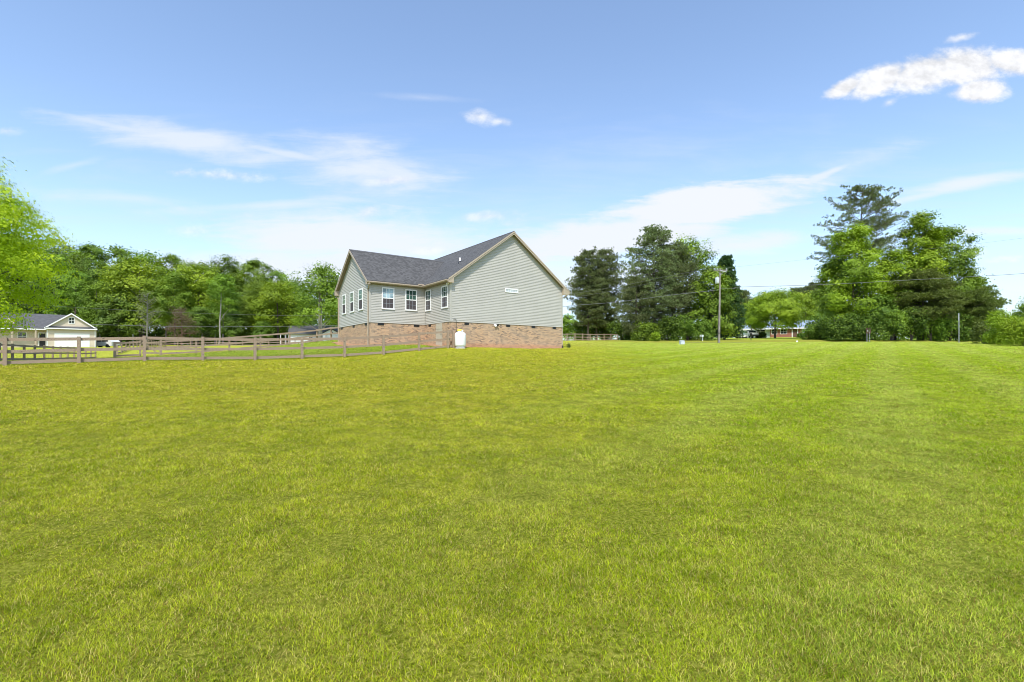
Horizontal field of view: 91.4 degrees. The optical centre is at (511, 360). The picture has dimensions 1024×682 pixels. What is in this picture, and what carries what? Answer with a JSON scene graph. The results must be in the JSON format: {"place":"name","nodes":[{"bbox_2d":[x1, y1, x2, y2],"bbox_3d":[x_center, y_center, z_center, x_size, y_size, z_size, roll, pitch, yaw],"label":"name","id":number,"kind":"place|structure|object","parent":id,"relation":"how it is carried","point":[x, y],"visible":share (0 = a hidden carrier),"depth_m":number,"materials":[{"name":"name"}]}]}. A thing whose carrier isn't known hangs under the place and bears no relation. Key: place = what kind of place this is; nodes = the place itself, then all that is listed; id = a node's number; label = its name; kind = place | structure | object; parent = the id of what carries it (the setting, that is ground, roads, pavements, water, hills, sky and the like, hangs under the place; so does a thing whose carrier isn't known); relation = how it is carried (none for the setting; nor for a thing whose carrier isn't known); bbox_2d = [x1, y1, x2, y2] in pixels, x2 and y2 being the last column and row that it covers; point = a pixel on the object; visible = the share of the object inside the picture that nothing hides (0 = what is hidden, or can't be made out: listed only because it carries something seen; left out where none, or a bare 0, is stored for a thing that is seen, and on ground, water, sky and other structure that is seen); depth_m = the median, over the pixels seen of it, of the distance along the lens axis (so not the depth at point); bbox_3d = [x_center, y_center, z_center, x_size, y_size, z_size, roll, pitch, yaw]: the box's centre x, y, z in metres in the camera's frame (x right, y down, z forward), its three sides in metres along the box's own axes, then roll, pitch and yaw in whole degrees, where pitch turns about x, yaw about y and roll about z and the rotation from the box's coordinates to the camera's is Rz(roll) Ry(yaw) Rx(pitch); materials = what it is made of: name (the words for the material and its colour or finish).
{"place":"outdoors","nodes":[
{"label":"outdoors","id":0,"kind":"place"},
{"bbox_2d":[332,342,538,348],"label":"bare soil","id":1,"kind":"structure","parent":0,"point":[338,343],"depth_m":37.57,"materials":[{"name":"soil"}]},
{"bbox_2d":[0,337,1023,681],"bbox_3d":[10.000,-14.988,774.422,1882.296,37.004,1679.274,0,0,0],"label":"lawn","id":2,"kind":"structure","parent":0,"point":[972,565],"depth_m":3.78,"materials":[{"name":"green plant"}]},
{"bbox_2d":[0,257,52,312],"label":"woodland tree","id":3,"kind":"object","parent":2,"relation":"on","point":[9,275],"visible":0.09,"depth_m":128.05,"materials":[{"name":"green plant"}]},
{"bbox_2d":[10,280,52,313],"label":"woodland tree","id":4,"kind":"object","parent":2,"relation":"on","point":[26,304],"visible":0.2,"depth_m":115.33,"materials":[{"name":"green plant"}]},
{"bbox_2d":[0,157,80,337],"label":"maple tree","id":5,"kind":"object","parent":2,"relation":"on","point":[16,246],"visible":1,"depth_m":32.05,"materials":[{"name":"green plant"}]},
{"bbox_2d":[0,343,96,359],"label":"board fence","id":6,"kind":"object","parent":2,"relation":"on","point":[43,353],"visible":0.67,"depth_m":41.86,"materials":[{"name":"brown wood"}]},
{"bbox_2d":[0,313,98,346],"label":"tan house","id":7,"kind":"structure","parent":2,"relation":"on","point":[56,326],"depth_m":79.36,"materials":[{"name":"beige"}]},
{"bbox_2d":[54,333,89,346],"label":"garage door","id":8,"kind":"structure","parent":7,"relation":"in","point":[73,343],"depth_m":79.86,"materials":[{"name":"white metal"}]},
{"bbox_2d":[16,253,84,316],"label":"woodland tree","id":9,"kind":"object","parent":2,"relation":"on","point":[59,282],"visible":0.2,"depth_m":128.22,"materials":[{"name":"green plant"}]},
{"bbox_2d":[42,299,69,314],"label":"woodland tree","id":10,"kind":"object","parent":2,"relation":"on","point":[61,310],"visible":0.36,"depth_m":109.73,"materials":[{"name":"green plant"}]},
{"bbox_2d":[47,242,79,263],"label":"woodland tree","id":11,"kind":"object","parent":2,"relation":"on","point":[57,251],"visible":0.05,"depth_m":153.78,"materials":[{"name":"green plant"}]},
{"bbox_2d":[55,268,90,315],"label":"woodland tree","id":12,"kind":"object","parent":2,"relation":"on","point":[71,286],"visible":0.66,"depth_m":121.11,"materials":[{"name":"green plant"}]},
{"bbox_2d":[52,251,93,316],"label":"woodland tree","id":13,"kind":"object","parent":2,"relation":"on","point":[76,262],"visible":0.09,"depth_m":136.33,"materials":[{"name":"green plant"}]},
{"bbox_2d":[63,241,111,270],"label":"woodland tree","id":14,"kind":"object","parent":2,"relation":"on","point":[97,250],"visible":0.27,"depth_m":144.37,"materials":[{"name":"green plant"}]},
{"bbox_2d":[77,259,110,336],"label":"woodland tree","id":15,"kind":"object","parent":2,"relation":"on","point":[91,272],"visible":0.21,"depth_m":133.95,"materials":[{"name":"green plant"}]},
{"bbox_2d":[70,278,119,329],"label":"woodland tree","id":16,"kind":"object","parent":2,"relation":"on","point":[86,299],"visible":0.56,"depth_m":111.93,"materials":[{"name":"green plant"}]},
{"bbox_2d":[84,244,131,291],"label":"woodland tree","id":17,"kind":"object","parent":2,"relation":"on","point":[115,251],"visible":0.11,"depth_m":148.16,"materials":[{"name":"green plant"}]},
{"bbox_2d":[97,340,120,346],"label":"suv car","id":18,"kind":"object","parent":2,"relation":"on","point":[105,343],"visible":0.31,"depth_m":87.05,"materials":[{"name":"white metal"}]},
{"bbox_2d":[82,289,149,336],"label":"woodland tree","id":19,"kind":"object","parent":2,"relation":"on","point":[109,315],"visible":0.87,"depth_m":109.82,"materials":[{"name":"green plant"}]},
{"bbox_2d":[113,341,140,356],"bbox_3d":[-30.252,-0.798,39.343,1.751,1.536,0.188,0,0,-36],"label":"board fence","id":20,"kind":"object","parent":2,"relation":"on","point":[114,346],"visible":0.62,"depth_m":39.20,"materials":[{"name":"brown wood"}]},
{"bbox_2d":[90,252,180,344],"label":"poplar tree","id":21,"kind":"object","parent":2,"relation":"on","point":[136,268],"visible":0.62,"depth_m":113.22,"materials":[{"name":"green plant"}]},
{"bbox_2d":[111,246,169,330],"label":"woodland tree","id":22,"kind":"object","parent":2,"relation":"on","point":[145,256],"visible":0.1,"depth_m":146.09,"materials":[{"name":"green plant"}]},
{"bbox_2d":[116,340,164,354],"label":"board fence","id":23,"kind":"object","parent":2,"relation":"on","point":[136,344],"visible":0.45,"depth_m":75.65,"materials":[{"name":"brown wood"}]},
{"bbox_2d":[133,289,162,344],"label":"dying tree","id":24,"kind":"object","parent":2,"relation":"on","point":[147,316],"visible":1,"depth_m":103.95,"materials":[{"name":"green plant"}]},
{"bbox_2d":[143,268,184,344],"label":"woodland tree","id":25,"kind":"object","parent":2,"relation":"on","point":[154,304],"visible":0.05,"depth_m":127.92,"materials":[{"name":"green plant"}]},
{"bbox_2d":[139,270,197,344],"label":"woodland tree","id":26,"kind":"object","parent":2,"relation":"on","point":[179,282],"visible":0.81,"depth_m":112.56,"materials":[{"name":"green plant"}]},
{"bbox_2d":[152,252,184,282],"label":"woodland tree","id":27,"kind":"object","parent":2,"relation":"on","point":[174,258],"visible":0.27,"depth_m":148.47,"materials":[{"name":"green plant"}]},
{"bbox_2d":[13,277,337,344],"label":"undergrowth","id":28,"kind":"object","parent":2,"relation":"on","point":[159,332],"visible":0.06,"depth_m":139.45,"materials":[{"name":"green plant"}]},
{"bbox_2d":[162,306,202,345],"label":"dying tree","id":29,"kind":"object","parent":2,"relation":"on","point":[179,323],"visible":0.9,"depth_m":100.55,"materials":[{"name":"red plant"}]},
{"bbox_2d":[155,260,230,344],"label":"woodland tree","id":30,"kind":"object","parent":2,"relation":"on","point":[199,284],"visible":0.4,"depth_m":116.75,"materials":[{"name":"green plant"}]},
{"bbox_2d":[180,304,222,337],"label":"woodland tree","id":31,"kind":"object","parent":2,"relation":"on","point":[198,314],"visible":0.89,"depth_m":105.17,"materials":[{"name":"green plant"}]},
{"bbox_2d":[204,273,239,343],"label":"sapling tree","id":32,"kind":"object","parent":2,"relation":"on","point":[224,287],"visible":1,"depth_m":103.73,"materials":[{"name":"green plant"}]},
{"bbox_2d":[202,272,242,343],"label":"woodland tree","id":33,"kind":"object","parent":2,"relation":"on","point":[225,308],"visible":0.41,"depth_m":111.99,"materials":[{"name":"green plant"}]},
{"bbox_2d":[0,330,454,365],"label":"board fence","id":34,"kind":"object","parent":2,"relation":"on","point":[78,349],"visible":0.91,"depth_m":25.94,"materials":[{"name":"brown wood"}]},
{"bbox_2d":[208,254,248,310],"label":"woodland tree","id":35,"kind":"object","parent":2,"relation":"on","point":[230,267],"visible":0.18,"depth_m":151.38,"materials":[{"name":"green plant"}]},
{"bbox_2d":[216,272,252,344],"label":"woodland tree","id":36,"kind":"object","parent":2,"relation":"on","point":[239,280],"visible":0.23,"depth_m":137.36,"materials":[{"name":"green plant"}]},
{"bbox_2d":[218,309,251,344],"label":"woodland tree","id":37,"kind":"object","parent":2,"relation":"on","point":[232,321],"visible":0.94,"depth_m":106.63,"materials":[{"name":"green plant"}]},
{"bbox_2d":[165,340,308,346],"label":"board fence","id":38,"kind":"object","parent":2,"relation":"on","point":[216,342],"visible":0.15,"depth_m":97.53,"materials":[{"name":"brown wood"}]},
{"bbox_2d":[159,327,337,354],"bbox_3d":[-22.057,-1.663,44.424,14.384,2.882,5.258,0,0,-11],"label":"board fence","id":39,"kind":"object","parent":2,"relation":"on","point":[260,346],"visible":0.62,"depth_m":44.21,"materials":[{"name":"brown wood"}]},
{"bbox_2d":[236,257,275,297],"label":"woodland tree","id":40,"kind":"object","parent":2,"relation":"on","point":[251,267],"visible":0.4,"depth_m":143.10,"materials":[{"name":"green plant"}]},
{"bbox_2d":[236,282,275,344],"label":"woodland tree","id":41,"kind":"object","parent":2,"relation":"on","point":[250,296],"visible":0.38,"depth_m":110.45,"materials":[{"name":"green plant"}]},
{"bbox_2d":[241,276,276,344],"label":"woodland tree","id":42,"kind":"object","parent":2,"relation":"on","point":[258,279],"visible":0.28,"depth_m":127.96,"materials":[{"name":"green plant"}]},
{"bbox_2d":[249,320,273,343],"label":"woodland tree","id":43,"kind":"object","parent":2,"relation":"on","point":[262,330],"visible":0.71,"depth_m":105.39,"materials":[{"name":"green plant"}]},
{"bbox_2d":[243,278,308,343],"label":"woodland tree","id":44,"kind":"object","parent":2,"relation":"on","point":[278,288],"visible":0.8,"depth_m":109.00,"materials":[{"name":"green plant"}]},
{"bbox_2d":[264,268,288,326],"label":"woodland tree","id":45,"kind":"object","parent":2,"relation":"on","point":[276,273],"visible":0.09,"depth_m":151.44,"materials":[{"name":"green plant"}]},
{"bbox_2d":[283,296,314,327],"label":"woodland tree","id":46,"kind":"object","parent":2,"relation":"on","point":[308,318],"visible":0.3,"depth_m":111.19,"materials":[{"name":"green plant"}]},
{"bbox_2d":[280,326,337,343],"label":"white cottage","id":47,"kind":"structure","parent":2,"relation":"on","point":[301,328],"depth_m":107.42,"materials":[{"name":"white"}]},
{"bbox_2d":[281,260,340,341],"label":"oak tree","id":48,"kind":"object","parent":2,"relation":"on","point":[321,283],"visible":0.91,"depth_m":102.45,"materials":[{"name":"green plant"}]},
{"bbox_2d":[334,231,569,347],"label":"sided house","id":49,"kind":"structure","parent":2,"relation":"on","point":[509,289],"depth_m":37.63,"materials":[{"name":"grey plastic"}]},
{"bbox_2d":[382,287,394,309],"bbox_3d":[-9.025,-4.537,36.441,0.986,1.600,0.056,0,0,-36],"label":"window","id":50,"kind":"structure","parent":49,"relation":"in","point":[387,293],"depth_m":36.44,"materials":[{"name":"white glass"}]},
{"bbox_2d":[405,289,416,310],"bbox_3d":[-7.558,-4.537,37.495,0.980,1.600,0.056,0,0,-36],"label":"window","id":51,"kind":"structure","parent":49,"relation":"in","point":[410,295],"depth_m":37.48,"materials":[{"name":"white glass"}]},
{"bbox_2d":[425,289,430,311],"bbox_3d":[-6.331,-4.537,37.714,0.056,1.600,0.920,0,0,-36],"label":"window","id":52,"kind":"structure","parent":49,"relation":"in","point":[428,292],"depth_m":37.70,"materials":[{"name":"white glass"}]},
{"bbox_2d":[441,285,447,308],"bbox_3d":[-4.806,-4.537,35.587,0.056,1.600,0.930,0,0,-36],"label":"window","id":53,"kind":"structure","parent":49,"relation":"in","point":[444,289],"depth_m":35.60,"materials":[{"name":"white glass"}]},
{"bbox_2d":[455,329,465,348],"bbox_3d":[-3.564,-1.467,34.504,0.770,1.400,0.770,0,0,0],"label":"propane tank","id":54,"kind":"object","parent":2,"relation":"on","point":[460,338],"visible":1,"depth_m":34.20,"materials":[{"name":"white metal"}]},
{"bbox_2d":[563,313,578,338],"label":"distant tree","id":55,"kind":"object","parent":2,"relation":"on","point":[567,322],"visible":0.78,"depth_m":148.50,"materials":[{"name":"green plant"}]},
{"bbox_2d":[570,320,594,340],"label":"shrub","id":56,"kind":"object","parent":2,"relation":"on","point":[578,330],"visible":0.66,"depth_m":101.95,"materials":[{"name":"green plant"}]},
{"bbox_2d":[564,246,612,340],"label":"pine tree","id":57,"kind":"object","parent":2,"relation":"on","point":[583,259],"visible":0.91,"depth_m":98.57,"materials":[{"name":"green plant"}]},
{"bbox_2d":[563,333,617,340],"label":"board fence","id":58,"kind":"object","parent":2,"relation":"on","point":[574,339],"visible":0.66,"depth_m":89.63,"materials":[{"name":"brown wood"}]},
{"bbox_2d":[576,270,620,338],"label":"pine tree","id":59,"kind":"object","parent":2,"relation":"on","point":[604,301],"visible":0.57,"depth_m":99.06,"materials":[{"name":"green plant"}]},
{"bbox_2d":[592,319,613,338],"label":"shrub","id":60,"kind":"object","parent":2,"relation":"on","point":[600,330],"visible":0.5,"depth_m":102.86,"materials":[{"name":"green plant"}]},
{"bbox_2d":[581,247,629,338],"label":"pine tree","id":61,"kind":"object","parent":2,"relation":"on","point":[611,258],"visible":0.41,"depth_m":101.12,"materials":[{"name":"green plant"}]},
{"bbox_2d":[605,319,630,339],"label":"shrub","id":62,"kind":"object","parent":2,"relation":"on","point":[615,327],"visible":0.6,"depth_m":98.29,"materials":[{"name":"green plant"}]},
{"bbox_2d":[614,275,658,334],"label":"pine tree","id":63,"kind":"object","parent":2,"relation":"on","point":[631,317],"visible":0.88,"depth_m":84.69,"materials":[{"name":"green plant"}]},
{"bbox_2d":[630,320,660,340],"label":"shrub","id":64,"kind":"object","parent":2,"relation":"on","point":[646,331],"visible":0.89,"depth_m":83.19,"materials":[{"name":"green plant"}]},
{"bbox_2d":[616,224,688,324],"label":"pine tree","id":65,"kind":"object","parent":2,"relation":"on","point":[651,235],"visible":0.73,"depth_m":85.93,"materials":[{"name":"green plant"}]},
{"bbox_2d":[655,314,685,340],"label":"shrub","id":66,"kind":"object","parent":2,"relation":"on","point":[666,331],"visible":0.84,"depth_m":83.54,"materials":[{"name":"green plant"}]},
{"bbox_2d":[643,240,707,321],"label":"pine tree","id":67,"kind":"object","parent":2,"relation":"on","point":[689,268],"visible":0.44,"depth_m":87.57,"materials":[{"name":"green plant"}]},
{"bbox_2d":[668,313,707,340],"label":"shrub","id":68,"kind":"object","parent":2,"relation":"on","point":[689,324],"visible":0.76,"depth_m":83.21,"materials":[{"name":"green plant"}]},
{"bbox_2d":[667,233,718,337],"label":"sweetgum tree","id":69,"kind":"object","parent":2,"relation":"on","point":[705,255],"visible":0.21,"depth_m":90.22,"materials":[{"name":"green plant"}]},
{"bbox_2d":[687,317,717,340],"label":"shrub","id":70,"kind":"object","parent":2,"relation":"on","point":[709,334],"visible":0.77,"depth_m":83.00,"materials":[{"name":"green plant"}]},
{"bbox_2d":[686,262,743,337],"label":"sweetgum tree","id":71,"kind":"object","parent":2,"relation":"on","point":[709,276],"visible":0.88,"depth_m":84.80,"materials":[{"name":"green plant"}]},
{"bbox_2d":[714,268,727,342],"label":"utility pole","id":72,"kind":"object","parent":2,"relation":"on","point":[717,280],"visible":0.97,"depth_m":69.90,"materials":[{"name":"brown wood"}]},
{"bbox_2d":[90,290,714,326],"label":"overhead cable","id":73,"kind":"object","parent":72,"relation":"attached to","point":[334,325],"visible":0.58,"depth_m":90.31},
{"bbox_2d":[701,254,748,339],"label":"cedar tree","id":74,"kind":"object","parent":2,"relation":"on","point":[727,261],"visible":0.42,"depth_m":88.60,"materials":[{"name":"green plant"}]},
{"bbox_2d":[739,301,769,337],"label":"maple tree","id":75,"kind":"object","parent":2,"relation":"on","point":[750,325],"visible":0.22,"depth_m":116.75,"materials":[{"name":"green plant"}]},
{"bbox_2d":[744,286,807,337],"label":"maple tree","id":76,"kind":"object","parent":2,"relation":"on","point":[784,308],"visible":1,"depth_m":105.01,"materials":[{"name":"green plant"}]},
{"bbox_2d":[741,320,830,337],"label":"brick ranch house","id":77,"kind":"structure","parent":2,"relation":"on","point":[769,331],"depth_m":125.11,"materials":[{"name":"red brick"}]},
{"bbox_2d":[794,290,820,319],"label":"maple tree","id":78,"kind":"object","parent":2,"relation":"on","point":[810,307],"visible":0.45,"depth_m":130.24,"materials":[{"name":"green plant"}]},
{"bbox_2d":[797,312,825,339],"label":"shrub","id":79,"kind":"object","parent":2,"relation":"on","point":[810,333],"visible":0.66,"depth_m":85.40,"materials":[{"name":"green plant"}]},
{"bbox_2d":[798,282,827,318],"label":"pine tree","id":80,"kind":"object","parent":2,"relation":"on","point":[812,286],"visible":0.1,"depth_m":149.20,"materials":[{"name":"green plant"}]},
{"bbox_2d":[809,257,863,319],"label":"sweetgum tree","id":81,"kind":"object","parent":2,"relation":"on","point":[820,292],"visible":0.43,"depth_m":87.28,"materials":[{"name":"green plant"}]},
{"bbox_2d":[814,313,859,339],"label":"shrub","id":82,"kind":"object","parent":2,"relation":"on","point":[836,329],"visible":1,"depth_m":81.17,"materials":[{"name":"green plant"}]},
{"bbox_2d":[812,220,893,339],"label":"sweetgum tree","id":83,"kind":"object","parent":2,"relation":"on","point":[861,273],"visible":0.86,"depth_m":84.01,"materials":[{"name":"green plant"}]},
{"bbox_2d":[806,183,914,288],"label":"pine tree","id":84,"kind":"object","parent":2,"relation":"on","point":[885,222],"visible":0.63,"depth_m":90.33,"materials":[{"name":"green plant"}]},
{"bbox_2d":[842,310,879,340],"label":"shrub","id":85,"kind":"object","parent":2,"relation":"on","point":[860,332],"visible":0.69,"depth_m":80.80,"materials":[{"name":"green plant"}]},
{"bbox_2d":[865,311,894,339],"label":"shrub","id":86,"kind":"object","parent":2,"relation":"on","point":[878,319],"visible":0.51,"depth_m":81.17,"materials":[{"name":"green plant"}]},
{"bbox_2d":[858,291,911,339],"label":"holly tree","id":87,"kind":"object","parent":2,"relation":"on","point":[887,300],"visible":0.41,"depth_m":81.84,"materials":[{"name":"green plant"}]},
{"bbox_2d":[862,243,925,339],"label":"sweetgum tree","id":88,"kind":"object","parent":2,"relation":"on","point":[892,264],"visible":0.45,"depth_m":86.45,"materials":[{"name":"green plant"}]},
{"bbox_2d":[878,306,915,340],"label":"shrub","id":89,"kind":"object","parent":2,"relation":"on","point":[899,317],"visible":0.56,"depth_m":80.87,"materials":[{"name":"green plant"}]},
{"bbox_2d":[897,306,934,340],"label":"shrub","id":90,"kind":"object","parent":2,"relation":"on","point":[922,320],"visible":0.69,"depth_m":80.94,"materials":[{"name":"green plant"}]},
{"bbox_2d":[891,209,957,339],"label":"hickory tree","id":91,"kind":"object","parent":2,"relation":"on","point":[927,238],"visible":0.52,"depth_m":86.58,"materials":[{"name":"green plant"}]},
{"bbox_2d":[888,267,971,339],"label":"hemlock tree","id":92,"kind":"object","parent":2,"relation":"on","point":[935,290],"visible":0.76,"depth_m":81.68,"materials":[{"name":"green plant"}]},
{"bbox_2d":[909,312,959,340],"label":"shrub","id":93,"kind":"object","parent":2,"relation":"on","point":[935,332],"visible":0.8,"depth_m":81.61,"materials":[{"name":"green plant"}]},
{"bbox_2d":[915,224,994,339],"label":"hickory tree","id":94,"kind":"object","parent":2,"relation":"on","point":[960,264],"visible":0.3,"depth_m":87.15,"materials":[{"name":"green plant"}]},
{"bbox_2d":[939,312,975,340],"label":"shrub","id":95,"kind":"object","parent":2,"relation":"on","point":[961,328],"visible":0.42,"depth_m":81.85,"materials":[{"name":"green plant"}]},
{"bbox_2d":[943,285,1011,339],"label":"hemlock tree","id":96,"kind":"object","parent":2,"relation":"on","point":[981,303],"visible":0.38,"depth_m":81.89,"materials":[{"name":"green plant"}]},
{"bbox_2d":[967,318,991,343],"bbox_3d":[56.523,-3.515,60.015,2.176,3.186,2.816,0,0,-40],"label":"wax myrtle bush","id":97,"kind":"object","parent":2,"relation":"on","point":[979,329],"visible":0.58,"depth_m":60.06,"materials":[{"name":"green plant"}]},
{"bbox_2d":[980,307,1021,344],"bbox_3d":[54.046,-3.800,55.041,4.106,4.259,4.051,0,0,0],"label":"wax myrtle bush","id":98,"kind":"object","parent":2,"relation":"on","point":[990,337],"visible":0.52,"depth_m":54.82,"materials":[{"name":"green plant"}]},
{"bbox_2d":[993,316,1023,345],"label":"wax myrtle bush","id":99,"kind":"object","parent":2,"relation":"on","point":[1010,331],"visible":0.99,"depth_m":50.06,"materials":[{"name":"green plant"}]},
{"bbox_2d":[1010,296,1023,318],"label":"distant tree","id":100,"kind":"object","parent":2,"relation":"on","point":[1018,313],"visible":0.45,"depth_m":121.00,"materials":[{"name":"green plant"}]},
{"bbox_2d":[0,0,1023,344],"label":"sky","id":101,"kind":"structure","parent":0,"point":[287,135],"materials":[{"name":"blue"}]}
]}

